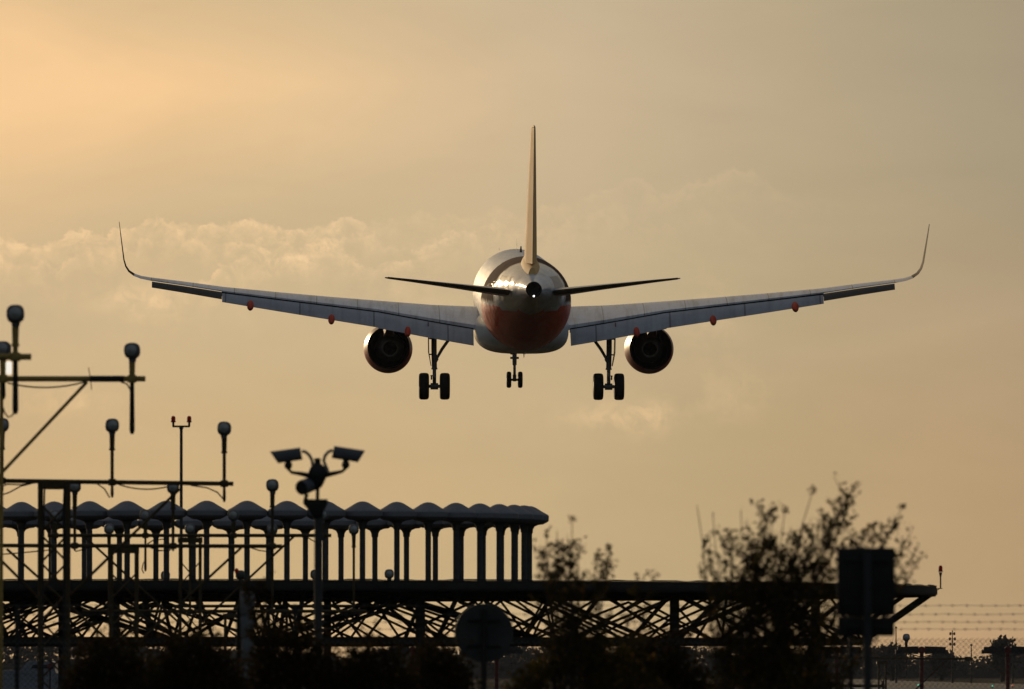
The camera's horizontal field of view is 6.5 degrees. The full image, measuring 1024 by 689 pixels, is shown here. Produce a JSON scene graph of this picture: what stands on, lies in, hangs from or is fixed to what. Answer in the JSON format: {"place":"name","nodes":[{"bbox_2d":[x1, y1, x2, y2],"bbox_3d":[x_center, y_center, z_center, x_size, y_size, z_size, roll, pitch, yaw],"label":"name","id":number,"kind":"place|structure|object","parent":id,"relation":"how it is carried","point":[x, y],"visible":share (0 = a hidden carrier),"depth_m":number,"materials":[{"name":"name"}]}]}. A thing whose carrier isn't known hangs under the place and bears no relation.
{"place":"outdoors","nodes":[
{"label":"outdoors","id":0,"kind":"place"},
{"bbox_2d":[0,0,1023,666],"label":"sky","id":1,"kind":"structure","parent":0,"point":[330,148],"materials":[{"name":"orange"}]},
{"bbox_2d":[119,125,929,399],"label":"airliner","id":2,"kind":"object","parent":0,"point":[522,301],"visible":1,"depth_m":403.89,"materials":[{"name":"white metal"}]},
{"bbox_2d":[105,678,1023,688],"bbox_3d":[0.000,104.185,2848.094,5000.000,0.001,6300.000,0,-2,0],"label":"ground","id":3,"kind":"structure","parent":0,"point":[900,679],"depth_m":1658.05,"materials":[{"name":"green plant"}]},
{"bbox_2d":[0,305,30,417],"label":"approach light bar","id":4,"kind":"object","parent":3,"relation":"on","point":[15,315],"visible":1,"depth_m":99.97,"materials":[{"name":"yellow paint"}]},
{"bbox_2d":[3,661,57,688],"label":"pickup truck","id":5,"kind":"object","parent":3,"relation":"on","point":[27,675],"visible":0.38,"depth_m":234.12,"materials":[{"name":"paint"}]},
{"bbox_2d":[47,663,52,687],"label":"red marker","id":6,"kind":"object","parent":3,"relation":"on","point":[50,664],"visible":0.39,"depth_m":227.95,"materials":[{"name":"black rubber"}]},
{"bbox_2d":[0,341,145,688],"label":"approach light bar","id":7,"kind":"object","parent":3,"relation":"on","point":[132,352],"visible":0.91,"depth_m":113.97,"materials":[{"name":"yellow paint"}]},
{"bbox_2d":[48,609,155,688],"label":"shrub","id":8,"kind":"object","parent":3,"relation":"on","point":[92,673],"visible":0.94,"depth_m":81.82,"materials":[{"name":"green plant"}]},
{"bbox_2d":[3,418,233,688],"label":"approach light bar","id":9,"kind":"object","parent":3,"relation":"on","point":[223,428],"visible":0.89,"depth_m":130.95,"materials":[{"name":"yellow paint"}]},
{"bbox_2d":[3,479,281,685],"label":"approach light bar","id":10,"kind":"object","parent":3,"relation":"on","point":[272,486],"visible":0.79,"depth_m":145.97,"materials":[{"name":"yellow paint"}]},
{"bbox_2d":[48,509,330,684],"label":"approach light bar","id":11,"kind":"object","parent":3,"relation":"on","point":[233,515],"visible":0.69,"depth_m":163.97,"materials":[{"name":"yellow paint"}]},
{"bbox_2d":[131,610,258,688],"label":"shrub","id":12,"kind":"object","parent":3,"relation":"on","point":[174,673],"visible":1,"depth_m":79.80,"materials":[{"name":"green plant"}]},
{"bbox_2d":[82,524,366,666],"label":"approach light bar","id":13,"kind":"object","parent":3,"relation":"on","point":[190,529],"visible":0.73,"depth_m":178.97,"materials":[{"name":"yellow paint"}]},
{"bbox_2d":[235,568,244,639],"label":"obstruction light","id":14,"kind":"object","parent":3,"relation":"on","point":[240,575],"visible":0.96,"depth_m":159.97,"materials":[{"name":"black glass"}]},
{"bbox_2d":[236,592,254,688],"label":"marker post","id":15,"kind":"object","parent":3,"relation":"on","point":[244,644],"visible":0.43,"depth_m":89.93,"materials":[{"name":"metal"}]},
{"bbox_2d":[148,569,393,687],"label":"approach light bar","id":16,"kind":"object","parent":3,"relation":"on","point":[389,574],"visible":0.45,"depth_m":193.97,"materials":[{"name":"yellow paint"}]},
{"bbox_2d":[236,571,355,688],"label":"shrub","id":17,"kind":"object","parent":3,"relation":"on","point":[287,670],"visible":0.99,"depth_m":81.81,"materials":[{"name":"green plant"}]},
{"bbox_2d":[270,446,364,684],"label":"security camera pole","id":18,"kind":"object","parent":3,"relation":"on","point":[317,474],"visible":1,"depth_m":95.93,"materials":[{"name":"grey metal"}]},
{"bbox_2d":[311,618,435,688],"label":"shrub","id":19,"kind":"object","parent":3,"relation":"on","point":[364,669],"visible":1,"depth_m":81.80,"materials":[{"name":"green plant"}]},
{"bbox_2d":[387,647,436,659],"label":"antenna post","id":20,"kind":"object","parent":3,"relation":"on","point":[405,649],"visible":0.08,"depth_m":279.87,"materials":[{"name":"black metal"}]},
{"bbox_2d":[394,628,487,688],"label":"shrub","id":21,"kind":"object","parent":3,"relation":"on","point":[437,666],"visible":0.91,"depth_m":83.83,"materials":[{"name":"green plant"}]},
{"bbox_2d":[3,578,936,688],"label":"antenna platform","id":22,"kind":"structure","parent":3,"relation":"on","point":[409,594],"depth_m":190.35,"materials":[{"name":"metal"}]},
{"bbox_2d":[3,520,11,527],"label":"domed antenna","id":23,"kind":"object","parent":22,"relation":"on","point":[6,523],"visible":0.34,"depth_m":204.26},
{"bbox_2d":[3,502,37,578],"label":"domed antenna","id":24,"kind":"object","parent":22,"relation":"on","point":[21,514],"visible":0.91,"depth_m":194.38,"materials":[{"name":"grey metal"}]},
{"bbox_2d":[7,519,37,536],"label":"domed antenna","id":25,"kind":"object","parent":22,"relation":"on","point":[28,525],"visible":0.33,"depth_m":204.82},
{"bbox_2d":[36,521,62,578],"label":"domed antenna","id":26,"kind":"object","parent":22,"relation":"on","point":[48,529],"visible":0.13,"depth_m":205.55,"materials":[{"name":"grey metal"}]},
{"bbox_2d":[34,501,71,578],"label":"domed antenna","id":27,"kind":"object","parent":22,"relation":"on","point":[51,506],"visible":0.52,"depth_m":194.00,"materials":[{"name":"grey metal"}]},
{"bbox_2d":[71,518,102,578],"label":"domed antenna","id":28,"kind":"object","parent":22,"relation":"on","point":[81,526],"visible":0.3,"depth_m":205.99,"materials":[{"name":"grey metal"}]},
{"bbox_2d":[71,501,107,578],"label":"domed antenna","id":29,"kind":"object","parent":22,"relation":"on","point":[89,513],"visible":0.88,"depth_m":193.53,"materials":[{"name":"grey metal"}]},
{"bbox_2d":[102,517,138,578],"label":"domed antenna","id":30,"kind":"object","parent":22,"relation":"on","point":[118,527],"visible":0.43,"depth_m":206.32,"materials":[{"name":"grey metal"}]},
{"bbox_2d":[107,501,143,578],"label":"domed antenna","id":31,"kind":"object","parent":22,"relation":"on","point":[127,513],"visible":0.88,"depth_m":193.25,"materials":[{"name":"grey metal"}]},
{"bbox_2d":[138,519,170,578],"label":"domed antenna","id":32,"kind":"object","parent":22,"relation":"on","point":[155,526],"visible":0.37,"depth_m":206.62,"materials":[{"name":"grey metal"}]},
{"bbox_2d":[147,501,186,578],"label":"domed antenna","id":33,"kind":"object","parent":22,"relation":"on","point":[163,515],"visible":0.73,"depth_m":193.14,"materials":[{"name":"grey metal"}]},
{"bbox_2d":[171,416,191,578],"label":"obstruction light mast","id":34,"kind":"object","parent":22,"relation":"on","point":[181,461],"visible":0.73,"depth_m":195.97,"materials":[{"name":"black metal"}]},
{"bbox_2d":[175,515,211,578],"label":"domed antenna","id":35,"kind":"object","parent":22,"relation":"on","point":[198,524],"visible":0.27,"depth_m":206.68,"materials":[{"name":"grey metal"}]},
{"bbox_2d":[186,501,226,578],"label":"domed antenna","id":36,"kind":"object","parent":22,"relation":"on","point":[206,513],"visible":0.93,"depth_m":193.04,"materials":[{"name":"grey metal"}]},
{"bbox_2d":[212,516,243,578],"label":"domed antenna","id":37,"kind":"object","parent":22,"relation":"on","point":[224,523],"visible":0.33,"depth_m":206.70,"materials":[{"name":"grey metal"}]},
{"bbox_2d":[227,501,266,578],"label":"domed antenna","id":38,"kind":"object","parent":22,"relation":"on","point":[250,512],"visible":0.86,"depth_m":193.12,"materials":[{"name":"grey metal"}]},
{"bbox_2d":[251,516,282,578],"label":"domed antenna","id":39,"kind":"object","parent":22,"relation":"on","point":[262,524],"visible":0.34,"depth_m":206.60,"materials":[{"name":"grey metal"}]},
{"bbox_2d":[267,501,306,579],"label":"domed antenna","id":40,"kind":"object","parent":22,"relation":"on","point":[286,513],"visible":0.88,"depth_m":193.26,"materials":[{"name":"grey metal"}]},
{"bbox_2d":[291,517,313,578],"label":"domed antenna","id":41,"kind":"object","parent":22,"relation":"on","point":[304,525],"visible":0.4,"depth_m":206.57,"materials":[{"name":"grey metal"}]},
{"bbox_2d":[306,501,345,579],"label":"domed antenna","id":42,"kind":"object","parent":22,"relation":"on","point":[335,512],"visible":0.45,"depth_m":193.59,"materials":[{"name":"grey metal"}]},
{"bbox_2d":[329,517,355,579],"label":"domed antenna","id":43,"kind":"object","parent":22,"relation":"on","point":[340,527],"visible":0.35,"depth_m":206.33,"materials":[{"name":"grey metal"}]},
{"bbox_2d":[344,501,382,578],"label":"domed antenna","id":44,"kind":"object","parent":22,"relation":"on","point":[362,514],"visible":0.98,"depth_m":193.87,"materials":[{"name":"grey metal"}]},
{"bbox_2d":[356,518,389,578],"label":"domed antenna","id":45,"kind":"object","parent":22,"relation":"on","point":[374,527],"visible":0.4,"depth_m":205.96,"materials":[{"name":"grey metal"}]},
{"bbox_2d":[380,502,416,578],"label":"domed antenna","id":46,"kind":"object","parent":22,"relation":"on","point":[396,514],"visible":0.96,"depth_m":194.36,"materials":[{"name":"grey metal"}]},
{"bbox_2d":[387,520,420,578],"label":"domed antenna","id":47,"kind":"object","parent":22,"relation":"on","point":[407,527],"visible":0.41,"depth_m":205.49,"materials":[{"name":"grey metal"}]},
{"bbox_2d":[412,502,447,579],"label":"domed antenna","id":48,"kind":"object","parent":22,"relation":"on","point":[429,514],"visible":0.96,"depth_m":194.91,"materials":[{"name":"grey metal"}]},
{"bbox_2d":[416,521,448,579],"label":"domed antenna","id":49,"kind":"object","parent":22,"relation":"on","point":[437,526],"visible":0.34,"depth_m":204.94,"materials":[{"name":"grey metal"}]},
{"bbox_2d":[442,521,472,580],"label":"domed antenna","id":50,"kind":"object","parent":22,"relation":"on","point":[463,528],"visible":0.3,"depth_m":204.31,"materials":[{"name":"grey metal"}]},
{"bbox_2d":[442,503,475,580],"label":"domed antenna","id":51,"kind":"object","parent":22,"relation":"on","point":[459,514],"visible":0.96,"depth_m":195.54,"materials":[{"name":"grey metal"}]},
{"bbox_2d":[464,521,491,580],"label":"domed antenna","id":52,"kind":"object","parent":22,"relation":"on","point":[485,528],"visible":0.27,"depth_m":203.62,"materials":[{"name":"grey metal"}]},
{"bbox_2d":[466,503,499,580],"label":"domed antenna","id":53,"kind":"object","parent":22,"relation":"on","point":[485,514],"visible":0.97,"depth_m":196.26,"materials":[{"name":"grey metal"}]},
{"bbox_2d":[485,522,508,578],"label":"domed antenna","id":54,"kind":"object","parent":22,"relation":"on","point":[492,525],"visible":0.19,"depth_m":202.87,"materials":[{"name":"grey metal"}]},
{"bbox_2d":[489,504,518,578],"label":"domed antenna","id":55,"kind":"object","parent":22,"relation":"on","point":[507,514],"visible":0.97,"depth_m":197.02,"materials":[{"name":"grey metal"}]},
{"bbox_2d":[504,524,519,578],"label":"domed antenna","id":56,"kind":"object","parent":22,"relation":"on","point":[507,525],"visible":0.11,"depth_m":202.08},
{"bbox_2d":[506,505,533,578],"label":"domed antenna","id":57,"kind":"object","parent":22,"relation":"on","point":[526,516],"visible":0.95,"depth_m":197.82,"materials":[{"name":"grey metal"}]},
{"bbox_2d":[519,505,543,578],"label":"domed antenna","id":58,"kind":"object","parent":22,"relation":"on","point":[538,517],"visible":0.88,"depth_m":198.66,"materials":[{"name":"grey metal"}]},
{"bbox_2d":[527,506,548,579],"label":"domed antenna","id":59,"kind":"object","parent":22,"relation":"on","point":[529,549],"visible":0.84,"depth_m":199.51,"materials":[{"name":"grey metal"}]},
{"bbox_2d":[937,565,942,589],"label":"obstruction light","id":60,"kind":"object","parent":22,"relation":"attached to","point":[940,571],"visible":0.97,"depth_m":200.98,"materials":[{"name":"red glass"}]},
{"bbox_2d":[454,603,512,688],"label":"round sign","id":61,"kind":"object","parent":3,"relation":"on","point":[487,628],"visible":0.98,"depth_m":91.99,"materials":[{"name":"grey metal"}]},
{"bbox_2d":[495,647,522,688],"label":"antenna post","id":62,"kind":"object","parent":3,"relation":"on","point":[497,664],"visible":0.21,"depth_m":279.87,"materials":[{"name":"black metal"}]},
{"bbox_2d":[0,604,1023,688],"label":"chain link fence","id":63,"kind":"object","parent":3,"relation":"on","point":[17,657],"visible":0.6,"depth_m":103.98,"materials":[{"name":"black metal"}]},
{"bbox_2d":[3,633,1023,677],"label":"wood","id":64,"kind":"object","parent":3,"relation":"on","point":[526,655],"visible":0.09,"depth_m":2090.84,"materials":[{"name":"green plant"}]},
{"bbox_2d":[489,515,673,688],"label":"shrub","id":65,"kind":"object","parent":3,"relation":"on","point":[570,657],"visible":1,"depth_m":75.87,"materials":[{"name":"green plant"}]},
{"bbox_2d":[572,615,721,688],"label":"shrub","id":66,"kind":"object","parent":3,"relation":"on","point":[687,676],"visible":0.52,"depth_m":81.81,"materials":[{"name":"green plant"}]},
{"bbox_2d":[641,647,692,664],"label":"antenna post","id":67,"kind":"object","parent":3,"relation":"on","point":[689,650],"visible":0.22,"depth_m":279.87,"materials":[{"name":"black metal"}]},
{"bbox_2d":[690,615,853,688],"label":"shrub","id":68,"kind":"object","parent":3,"relation":"on","point":[809,670],"visible":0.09,"depth_m":85.85,"materials":[{"name":"green plant"}]},
{"bbox_2d":[696,472,926,688],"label":"shrub","id":69,"kind":"object","parent":3,"relation":"on","point":[778,605],"visible":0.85,"depth_m":73.93,"materials":[{"name":"green plant"}]},
{"bbox_2d":[712,634,972,688],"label":"approach light bar","id":70,"kind":"object","parent":3,"relation":"on","point":[907,636],"visible":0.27,"depth_m":251.97,"materials":[{"name":"yellow paint"}]},
{"bbox_2d":[827,646,861,681],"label":"antenna post","id":71,"kind":"object","parent":3,"relation":"on","point":[845,650],"visible":0.04,"depth_m":279.87,"materials":[{"name":"black metal"}]},
{"bbox_2d":[839,680,884,688],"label":"approach light bar","id":72,"kind":"object","parent":3,"relation":"on","point":[882,686],"visible":0.01,"depth_m":299.95,"materials":[{"name":"yellow paint"}]},
{"bbox_2d":[837,548,894,688],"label":"rectangular sign","id":73,"kind":"object","parent":3,"relation":"on","point":[866,583],"visible":1,"depth_m":68.97,"materials":[{"name":"grey metal"}]},
{"bbox_2d":[895,646,947,688],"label":"antenna post","id":74,"kind":"object","parent":3,"relation":"on","point":[922,653],"visible":0.66,"depth_m":279.87,"materials":[{"name":"black metal"}]},
{"bbox_2d":[925,650,957,680],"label":"broadleaf tree","id":75,"kind":"object","parent":3,"relation":"on","point":[938,664],"visible":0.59,"depth_m":1648.82,"materials":[{"name":"green plant"}]},
{"bbox_2d":[984,635,1018,681],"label":"broadleaf tree","id":76,"kind":"object","parent":3,"relation":"on","point":[1000,657],"visible":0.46,"depth_m":1499.05,"materials":[{"name":"green plant"}]},
{"bbox_2d":[981,646,1023,688],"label":"antenna post","id":77,"kind":"object","parent":3,"relation":"on","point":[1006,656],"visible":0.84,"depth_m":279.87,"materials":[{"name":"black metal"}]},
{"bbox_2d":[1009,636,1015,682],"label":"floodlight mast","id":78,"kind":"object","parent":3,"relation":"on","point":[1012,659],"visible":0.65,"depth_m":1299.68,"materials":[{"name":"metal"}]},
{"bbox_2d":[681,679,1023,688],"bbox_3d":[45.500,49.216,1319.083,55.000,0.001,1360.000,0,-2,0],"label":"runway","id":79,"kind":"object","parent":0,"point":[941,684],"depth_m":1097.56,"materials":[{"name":"grey asphalt"}]},
{"bbox_2d":[872,642,910,680],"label":"broadleaf tree","id":80,"kind":"object","parent":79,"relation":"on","point":[889,672],"visible":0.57,"depth_m":1598.92,"materials":[{"name":"green plant"}]},
{"bbox_2d":[895,627,896,682],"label":"floodlight mast","id":81,"kind":"object","parent":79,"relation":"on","point":[896,656],"visible":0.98,"depth_m":1299.69,"materials":[{"name":"metal"}]},
{"bbox_2d":[949,630,955,682],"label":"floodlight mast","id":82,"kind":"object","parent":79,"relation":"on","point":[952,633],"visible":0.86,"depth_m":1299.73,"materials":[{"name":"metal"}]},
{"bbox_2d":[970,644,971,682],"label":"floodlight mast","id":83,"kind":"object","parent":79,"relation":"on","point":[971,665],"visible":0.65,"depth_m":1299.64,"materials":[{"name":"metal"}]}
]}

